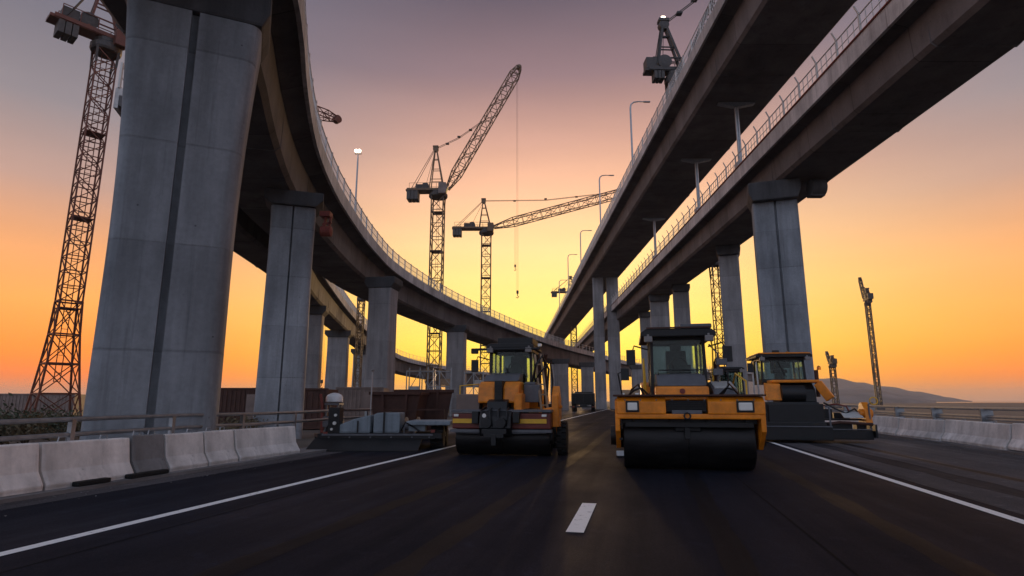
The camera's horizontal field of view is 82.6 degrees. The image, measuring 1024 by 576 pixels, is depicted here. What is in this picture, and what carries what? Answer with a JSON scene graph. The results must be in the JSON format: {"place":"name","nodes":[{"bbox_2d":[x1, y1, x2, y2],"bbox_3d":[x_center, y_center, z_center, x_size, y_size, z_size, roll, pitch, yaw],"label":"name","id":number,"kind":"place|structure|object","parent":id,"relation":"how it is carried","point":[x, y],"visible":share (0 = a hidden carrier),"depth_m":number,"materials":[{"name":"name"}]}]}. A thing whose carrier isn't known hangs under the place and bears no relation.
{"place":"outdoors","nodes":[
{"label":"outdoors","id":0,"kind":"place"},
{"bbox_2d":[319,211,332,236],"bbox_3d":[-9.145,-3.137,28.726,0.600,1.228,0.520,0,-11,0],"label":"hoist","id":1,"kind":"object","parent":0,"point":[326,231],"visible":1,"depth_m":28.57,"materials":[{"name":"red metal"}]},
{"bbox_2d":[406,367,435,389],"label":"scaffold tower","id":2,"kind":"structure","parent":0,"point":[411,387],"depth_m":57.46,"materials":[{"name":"metal"}]},
{"bbox_2d":[427,367,451,416],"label":"scaffold tower","id":3,"kind":"structure","parent":0,"point":[445,382],"depth_m":65.38,"materials":[{"name":"metal"}]},
{"bbox_2d":[463,370,483,393],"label":"scaffold tower","id":4,"kind":"structure","parent":0,"point":[478,381],"depth_m":73.33,"materials":[{"name":"metal"}]},
{"bbox_2d":[0,407,1023,575],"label":"road","id":5,"kind":"structure","parent":0,"point":[645,522],"depth_m":6.69,"materials":[{"name":"black asphalt"}]},
{"bbox_2d":[0,409,606,555],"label":"edge line","id":6,"kind":"object","parent":5,"relation":"on","point":[110,527],"visible":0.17,"depth_m":7.14,"materials":[{"name":"paint"}]},
{"bbox_2d":[192,422,598,575],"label":"tyre mark","id":7,"kind":"object","parent":5,"relation":"on","point":[234,566],"visible":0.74,"depth_m":6.26,"materials":[{"name":"rubber"}]},
{"bbox_2d":[394,390,453,429],"bbox_3d":[-3.325,4.764,22.072,2.200,1.770,1.740,1,-11,-6],"label":"rubble skip","id":8,"kind":"object","parent":5,"relation":"on","point":[438,399],"visible":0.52,"depth_m":21.42,"materials":[{"name":"metal"}]},
{"bbox_2d":[373,429,610,575],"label":"tyre mark","id":9,"kind":"object","parent":5,"relation":"on","point":[415,562],"visible":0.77,"depth_m":6.36,"materials":[{"name":"asphalt"}]},
{"bbox_2d":[450,337,567,454],"bbox_3d":[0.196,3.026,16.574,2.880,3.156,4.680,-2,-11,10],"label":"road roller","id":10,"kind":"object","parent":5,"relation":"on","point":[511,409],"visible":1,"depth_m":14.93,"materials":[{"name":"metal"}]},
{"bbox_2d":[566,503,595,532],"bbox_3d":[0.851,2.735,6.991,0.190,0.001,1.817,-2,-11,12],"label":"lane marking","id":11,"kind":"object","parent":5,"relation":"on","point":[580,520],"visible":1,"depth_m":6.83,"materials":[{"name":"paint"}]},
{"bbox_2d":[571,392,594,411],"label":"tipper truck","id":12,"kind":"object","parent":5,"relation":"on","point":[583,399],"visible":1,"depth_m":76.59,"materials":[{"name":"black paint"}]},
{"bbox_2d":[616,451,623,456],"bbox_3d":[2.692,4.104,14.421,0.220,0.146,0.220,0,-11,0],"label":"road marker","id":13,"kind":"object","parent":5,"relation":"on","point":[619,453],"visible":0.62,"depth_m":14.37,"materials":[{"name":"white paint"}]},
{"bbox_2d":[614,390,638,422],"bbox_3d":[6.899,6.976,33.957,1.860,2.036,3.247,-2,-11,11],"label":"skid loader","id":14,"kind":"object","parent":5,"relation":"on","point":[625,392],"visible":0.1,"depth_m":33.79,"materials":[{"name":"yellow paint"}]},
{"bbox_2d":[610,323,766,469],"bbox_3d":[3.869,2.456,13.642,3.040,3.155,4.970,-2,-11,11],"label":"road roller","id":15,"kind":"object","parent":5,"relation":"on","point":[680,411],"visible":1,"depth_m":11.53,"materials":[{"name":"metal"}]},
{"bbox_2d":[708,367,744,393],"bbox_3d":[9.988,5.174,26.997,2.100,2.915,4.050,-2,-11,11],"label":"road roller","id":16,"kind":"object","parent":5,"relation":"on","point":[739,383],"visible":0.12,"depth_m":26.45,"materials":[{"name":"metal"}]},
{"bbox_2d":[726,469,858,575],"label":"tar seam","id":17,"kind":"object","parent":5,"relation":"on","point":[826,549],"visible":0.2,"depth_m":6.16,"materials":[{"name":"black asphalt"}]},
{"bbox_2d":[757,454,997,575],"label":"tyre mark","id":18,"kind":"object","parent":5,"relation":"on","point":[958,565],"visible":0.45,"depth_m":6.17,"materials":[{"name":"asphalt"}]},
{"bbox_2d":[766,440,1023,523],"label":"edge line","id":19,"kind":"object","parent":5,"relation":"on","point":[1012,518],"visible":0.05,"depth_m":8.88,"materials":[{"name":"paint"}]},
{"bbox_2d":[0,406,1023,514],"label":"shoulder road","id":20,"kind":"structure","parent":0,"point":[1003,464],"depth_m":12.38,"materials":[{"name":"grey asphalt"}]},
{"bbox_2d":[370,369,373,414],"bbox_3d":[-4.510,3.787,18.619,0.350,2.390,0.350,0,-11,0],"label":"signal pole","id":21,"kind":"object","parent":20,"relation":"on","point":[372,370],"visible":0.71,"depth_m":18.69,"materials":[{"name":"metal"}]},
{"bbox_2d":[307,409,451,450],"bbox_3d":[-3.905,4.219,17.415,4.235,1.138,2.700,0,-11,0],"label":"trailer","id":22,"kind":"object","parent":20,"relation":"on","point":[412,435],"visible":0.88,"depth_m":16.79,"materials":[{"name":"black paint"}]},
{"bbox_2d":[340,415,373,432],"bbox_3d":[-4.628,4.063,17.445,0.960,0.513,0.800,0,-11,0],"label":"concrete block","id":23,"kind":"object","parent":22,"relation":"on","point":[366,424],"depth_m":17.05,"materials":[{"name":"grey concrete"}]},
{"bbox_2d":[373,412,404,432],"bbox_3d":[-3.672,4.030,17.452,0.770,0.580,0.800,0,-11,0],"label":"concrete block","id":24,"kind":"object","parent":22,"relation":"on","point":[394,422],"depth_m":17.07,"materials":[{"name":"grey concrete"}]},
{"bbox_2d":[369,392,429,420],"bbox_3d":[-4.003,4.547,20.691,1.850,1.670,1.540,-1,-11,4],"label":"rubble skip","id":25,"kind":"object","parent":22,"relation":"on","point":[399,400],"visible":0.56,"depth_m":20.11,"materials":[{"name":"metal"}]},
{"bbox_2d":[745,350,878,440],"bbox_3d":[10.504,3.765,21.178,3.889,3.230,3.941,-2,-11,11],"label":"asphalt paver","id":26,"kind":"object","parent":20,"relation":"on","point":[795,409],"visible":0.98,"depth_m":19.88,"materials":[{"name":"black paint"}]},
{"bbox_2d":[795,440,1023,497],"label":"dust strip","id":27,"kind":"object","parent":20,"relation":"on","point":[981,484],"visible":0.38,"depth_m":11.31,"materials":[{"name":"concrete"}]},
{"bbox_2d":[831,441,1023,481],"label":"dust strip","id":28,"kind":"object","parent":20,"relation":"on","point":[999,476],"visible":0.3,"depth_m":12.74,"materials":[{"name":"soil"}]},
{"bbox_2d":[0,0,1023,400],"label":"sky","id":29,"kind":"structure","parent":0,"point":[930,220],"materials":[{"name":"orange"}]},
{"bbox_2d":[2,401,1023,447],"bbox_3d":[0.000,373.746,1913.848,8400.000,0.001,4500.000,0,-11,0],"label":"ground","id":30,"kind":"structure","parent":0,"point":[307,439],"depth_m":98.00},
{"bbox_2d":[0,393,30,432],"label":"shrub","id":31,"kind":"object","parent":30,"relation":"on","point":[5,404],"visible":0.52,"depth_m":21.97,"materials":[{"name":"green plant"}]},
{"bbox_2d":[0,399,58,444],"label":"shrub","id":32,"kind":"object","parent":30,"relation":"on","point":[23,415],"visible":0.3,"depth_m":23.55,"materials":[{"name":"green plant"}]},
{"bbox_2d":[0,405,65,443],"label":"shrub","id":33,"kind":"object","parent":30,"relation":"on","point":[27,429],"visible":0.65,"depth_m":21.88,"materials":[{"name":"green plant"}]},
{"bbox_2d":[0,394,85,416],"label":"site container","id":34,"kind":"object","parent":30,"relation":"on","point":[19,401],"visible":0.45,"depth_m":60.83,"materials":[{"name":"metal"}]},
{"bbox_2d":[47,398,57,414],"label":"door","id":35,"kind":"structure","parent":34,"relation":"in","point":[53,400],"depth_m":60.98,"materials":[{"name":"metal"}]},
{"bbox_2d":[12,406,78,439],"bbox_3d":[-20.795,6.106,26.318,3.328,1.505,2.995,1,-11,-3],"label":"shrub","id":36,"kind":"object","parent":30,"relation":"on","point":[55,427],"visible":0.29,"depth_m":26.39,"materials":[{"name":"green plant"}]},
{"bbox_2d":[22,406,82,430],"bbox_3d":[-22.132,6.648,29.096,3.864,1.500,3.963,3,-11,-13],"label":"shrub","id":37,"kind":"object","parent":30,"relation":"on","point":[69,413],"visible":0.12,"depth_m":28.78,"materials":[{"name":"green plant"}]},
{"bbox_2d":[55,414,81,438],"bbox_3d":[-18.428,6.011,25.233,3.177,1.275,2.091,-9,-14,39],"label":"shrub","id":38,"kind":"object","parent":30,"relation":"on","point":[78,426],"visible":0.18,"depth_m":24.85,"materials":[{"name":"green plant"}]},
{"bbox_2d":[23,0,341,427],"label":"tower crane","id":39,"kind":"object","parent":30,"relation":"on","point":[70,24],"visible":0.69,"depth_m":41.98,"materials":[{"name":"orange metal"}]},
{"bbox_2d":[0,427,455,503],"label":"kerb strip","id":40,"kind":"object","parent":30,"relation":"on","point":[46,493],"depth_m":10.15,"materials":[{"name":"concrete"}]},
{"bbox_2d":[0,443,42,496],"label":"concrete barrier","id":41,"kind":"object","parent":40,"relation":"on","point":[19,469],"visible":1,"depth_m":8.42,"materials":[{"name":"concrete"}]},
{"bbox_2d":[39,434,133,489],"bbox_3d":[-7.061,2.809,9.566,0.600,0.759,1.576,-2,-12,12],"label":"concrete barrier","id":42,"kind":"object","parent":40,"relation":"on","point":[64,464],"visible":0.86,"depth_m":9.39,"materials":[{"name":"concrete"}]},
{"bbox_2d":[72,477,110,486],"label":"rubber kerb","id":43,"kind":"structure","parent":40,"relation":"on","point":[91,481],"depth_m":9.22,"materials":[{"name":"black rubber"}]},
{"bbox_2d":[123,430,167,472],"bbox_3d":[-6.806,3.018,10.715,0.600,0.780,0.714,-2,-12,12],"label":"concrete barrier","id":44,"kind":"object","parent":40,"relation":"on","point":[147,452],"visible":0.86,"depth_m":10.63,"materials":[{"name":"concrete"}]},
{"bbox_2d":[125,469,168,478],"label":"rubber kerb","id":45,"kind":"structure","parent":40,"relation":"on","point":[145,474],"depth_m":10.24,"materials":[{"name":"black rubber"}]},
{"bbox_2d":[0,410,369,441],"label":"guard rail","id":46,"kind":"object","parent":40,"relation":"on","point":[71,434],"visible":0.51,"depth_m":11.16,"materials":[{"name":"metal"}]},
{"bbox_2d":[163,429,207,471],"bbox_3d":[-6.612,3.198,11.578,0.600,0.759,0.991,-2,-12,12],"label":"concrete barrier","id":47,"kind":"object","parent":40,"relation":"on","point":[183,451],"visible":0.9,"depth_m":11.47,"materials":[{"name":"concrete"}]},
{"bbox_2d":[200,426,237,465],"bbox_3d":[-6.405,3.379,12.530,0.600,0.759,0.898,-2,-11,12],"label":"concrete barrier","id":48,"kind":"object","parent":40,"relation":"on","point":[218,445],"visible":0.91,"depth_m":12.42,"materials":[{"name":"concrete"}]},
{"bbox_2d":[229,424,299,460],"bbox_3d":[-6.042,3.700,14.136,0.600,0.759,2.352,-2,-12,12],"label":"concrete barrier","id":49,"kind":"object","parent":40,"relation":"on","point":[250,443],"visible":0.91,"depth_m":13.90,"materials":[{"name":"concrete"}]},
{"bbox_2d":[328,407,343,432],"bbox_3d":[-5.201,4.107,17.121,0.400,1.170,0.380,-1,-11,5],"label":"control cabinet","id":50,"kind":"object","parent":40,"relation":"on","point":[335,418],"visible":0.69,"depth_m":17.03,"materials":[{"name":"grey metal"}]},
{"bbox_2d":[218,388,255,423],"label":"site container","id":51,"kind":"object","parent":30,"relation":"on","point":[233,400],"visible":0.38,"depth_m":43.15,"materials":[{"name":"metal"}]},
{"bbox_2d":[245,394,254,420],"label":"door","id":52,"kind":"structure","parent":51,"relation":"in","point":[250,399],"depth_m":43.06,"materials":[{"name":"metal"}]},
{"bbox_2d":[217,415,267,429],"bbox_3d":[-12.031,6.056,25.195,3.081,1.178,3.022,8,-13,-35],"label":"shrub","id":53,"kind":"object","parent":30,"relation":"on","point":[235,420],"visible":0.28,"depth_m":25.47,"materials":[{"name":"green plant"}]},
{"bbox_2d":[113,62,488,389],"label":"curved viaduct","id":54,"kind":"object","parent":30,"relation":"on","point":[333,308],"visible":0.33,"depth_m":67.36,"materials":[{"name":"concrete"}]},
{"bbox_2d":[303,388,337,428],"bbox_3d":[-12.343,7.487,36.288,2.330,2.410,2.300,0,-11,0],"label":"site container","id":55,"kind":"object","parent":30,"relation":"on","point":[312,399],"visible":0.49,"depth_m":35.29,"materials":[{"name":"metal"}]},
{"bbox_2d":[319,393,343,432],"bbox_3d":[-9.103,6.353,29.327,1.138,2.120,0.840,0,-11,0],"label":"water tank","id":56,"kind":"object","parent":30,"relation":"on","point":[334,399],"visible":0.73,"depth_m":29.09,"materials":[{"name":"white plastic"}]},
{"bbox_2d":[320,297,365,387],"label":"tower crane","id":57,"kind":"object","parent":30,"relation":"on","point":[359,300],"visible":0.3,"depth_m":83.91,"materials":[{"name":"metal"}]},
{"bbox_2d":[336,387,388,422],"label":"site container","id":58,"kind":"object","parent":30,"relation":"on","point":[356,397],"visible":0.5,"depth_m":45.15,"materials":[{"name":"metal"}]},
{"bbox_2d":[363,394,372,415],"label":"door","id":59,"kind":"structure","parent":58,"relation":"in","point":[367,397],"depth_m":45.02,"materials":[{"name":"metal"}]},
{"bbox_2d":[79,0,752,439],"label":"curved viaduct","id":60,"kind":"object","parent":30,"relation":"on","point":[221,122],"visible":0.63,"depth_m":14.06,"materials":[{"name":"concrete"}]},
{"bbox_2d":[354,149,361,210],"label":"floodlight mast","id":61,"kind":"object","parent":60,"relation":"on","point":[358,150],"visible":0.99,"depth_m":43.61,"materials":[{"name":"metal"}]},
{"bbox_2d":[448,398,471,415],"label":"pier plinth","id":62,"kind":"structure","parent":30,"relation":"on","point":[453,403],"depth_m":67.03,"materials":[{"name":"concrete"}]},
{"bbox_2d":[406,64,521,389],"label":"tower crane","id":63,"kind":"object","parent":30,"relation":"on","point":[439,194],"visible":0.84,"depth_m":94.36,"materials":[{"name":"metal"}]},
{"bbox_2d":[452,189,618,381],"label":"tower crane","id":64,"kind":"object","parent":30,"relation":"on","point":[487,230],"visible":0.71,"depth_m":114.07,"materials":[{"name":"metal"}]},
{"bbox_2d":[551,276,578,406],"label":"tower crane","id":65,"kind":"object","parent":30,"relation":"on","point":[554,292],"visible":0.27,"depth_m":169.96,"materials":[{"name":"metal"}]},
{"bbox_2d":[643,0,715,99],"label":"tower crane","id":66,"kind":"object","parent":30,"relation":"on","point":[658,68],"visible":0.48,"depth_m":50.39,"materials":[{"name":"metal"}]},
{"bbox_2d":[544,0,856,408],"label":"viaduct","id":67,"kind":"object","parent":30,"relation":"on","point":[758,52],"visible":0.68,"depth_m":48.45,"materials":[{"name":"concrete"}]},
{"bbox_2d":[568,254,576,290],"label":"street lamp","id":68,"kind":"object","parent":67,"relation":"on","point":[568,270],"visible":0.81,"depth_m":137.76,"materials":[{"name":"metal"}]},
{"bbox_2d":[580,230,591,262],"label":"street lamp","id":69,"kind":"object","parent":67,"relation":"on","point":[580,243],"visible":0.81,"depth_m":112.91,"materials":[{"name":"metal"}]},
{"bbox_2d":[599,175,613,221],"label":"street lamp","id":70,"kind":"object","parent":67,"relation":"on","point":[600,195],"visible":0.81,"depth_m":88.10,"materials":[{"name":"metal"}]},
{"bbox_2d":[629,101,649,163],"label":"street lamp","id":71,"kind":"object","parent":67,"relation":"on","point":[631,127],"visible":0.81,"depth_m":64.95,"materials":[{"name":"metal"}]},
{"bbox_2d":[709,261,725,366],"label":"tower crane","id":72,"kind":"object","parent":30,"relation":"on","point":[716,264],"visible":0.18,"depth_m":64.83,"materials":[{"name":"yellow metal"}]},
{"bbox_2d":[573,0,1023,401],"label":"viaduct","id":73,"kind":"object","parent":30,"relation":"on","point":[892,68],"visible":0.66,"depth_m":35.30,"materials":[{"name":"concrete"}]},
{"bbox_2d":[642,218,665,259],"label":"prop column","id":74,"kind":"structure","parent":73,"relation":"on","point":[654,224],"depth_m":70.11,"materials":[{"name":"metal"}]},
{"bbox_2d":[681,159,711,212],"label":"prop column","id":75,"kind":"structure","parent":73,"relation":"on","point":[696,162],"depth_m":52.91,"materials":[{"name":"metal"}]},
{"bbox_2d":[717,102,754,168],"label":"prop column","id":76,"kind":"structure","parent":73,"relation":"on","point":[736,106],"depth_m":42.94,"materials":[{"name":"metal"}]},
{"bbox_2d":[806,179,827,197],"bbox_3d":[19.275,-6.309,36.881,1.050,1.140,1.100,0,-11,0],"label":"bearing jack","id":77,"kind":"object","parent":73,"relation":"on","point":[816,188],"visible":1,"depth_m":36.52,"materials":[{"name":"metal"}]},
{"bbox_2d":[825,351,841,407],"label":"tower crane","id":78,"kind":"object","parent":30,"relation":"on","point":[832,361],"visible":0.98,"depth_m":147.91,"materials":[{"name":"metal"}]},
{"bbox_2d":[858,277,884,409],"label":"tower crane","id":79,"kind":"object","parent":30,"relation":"on","point":[867,296],"visible":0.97,"depth_m":119.83,"materials":[{"name":"metal"}]},
{"bbox_2d":[823,404,1023,422],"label":"guard rail","id":80,"kind":"object","parent":30,"relation":"on","point":[985,415],"visible":0.2,"depth_m":20.33,"materials":[{"name":"metal"}]},
{"bbox_2d":[878,433,1023,455],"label":"kerb strip","id":81,"kind":"object","parent":30,"relation":"on","point":[1016,452],"depth_m":17.75,"materials":[{"name":"concrete"}]},
{"bbox_2d":[872,414,902,434],"bbox_3d":[15.562,5.686,24.394,0.600,0.759,3.540,-2,-11,12],"label":"concrete barrier","id":82,"kind":"object","parent":81,"relation":"on","point":[888,425],"visible":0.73,"depth_m":23.63,"materials":[{"name":"concrete"}]},
{"bbox_2d":[896,416,944,440],"bbox_3d":[14.810,5.021,20.938,0.600,0.759,3.540,-2,-12,12],"label":"concrete barrier","id":83,"kind":"object","parent":81,"relation":"on","point":[930,429],"visible":0.88,"depth_m":20.68,"materials":[{"name":"concrete"}]},
{"bbox_2d":[941,418,1011,449],"bbox_3d":[14.038,4.324,17.486,0.600,0.759,3.540,-2,-11,12],"label":"concrete barrier","id":84,"kind":"object","parent":81,"relation":"on","point":[996,435],"visible":0.95,"depth_m":17.19,"materials":[{"name":"concrete"}]},
{"bbox_2d":[1008,423,1023,450],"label":"concrete barrier","id":85,"kind":"object","parent":81,"relation":"on","point":[1016,442],"visible":1,"depth_m":15.46,"materials":[{"name":"concrete"}]},
{"bbox_2d":[748,378,971,401],"bbox_3d":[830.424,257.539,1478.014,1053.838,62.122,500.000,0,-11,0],"label":"hills","id":86,"kind":"structure","parent":0,"point":[843,383],"depth_m":1358.15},
{"bbox_2d":[817,388,935,402],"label":"hill","id":87,"kind":"structure","parent":0,"point":[852,395],"depth_m":538.04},
{"bbox_2d":[936,401,1023,402],"bbox_3d":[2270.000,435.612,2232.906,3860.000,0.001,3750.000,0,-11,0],"label":"sea","id":88,"kind":"structure","parent":0,"point":[986,402],"depth_m":711.57,"materials":[{"name":"grey liquid"}]}
]}

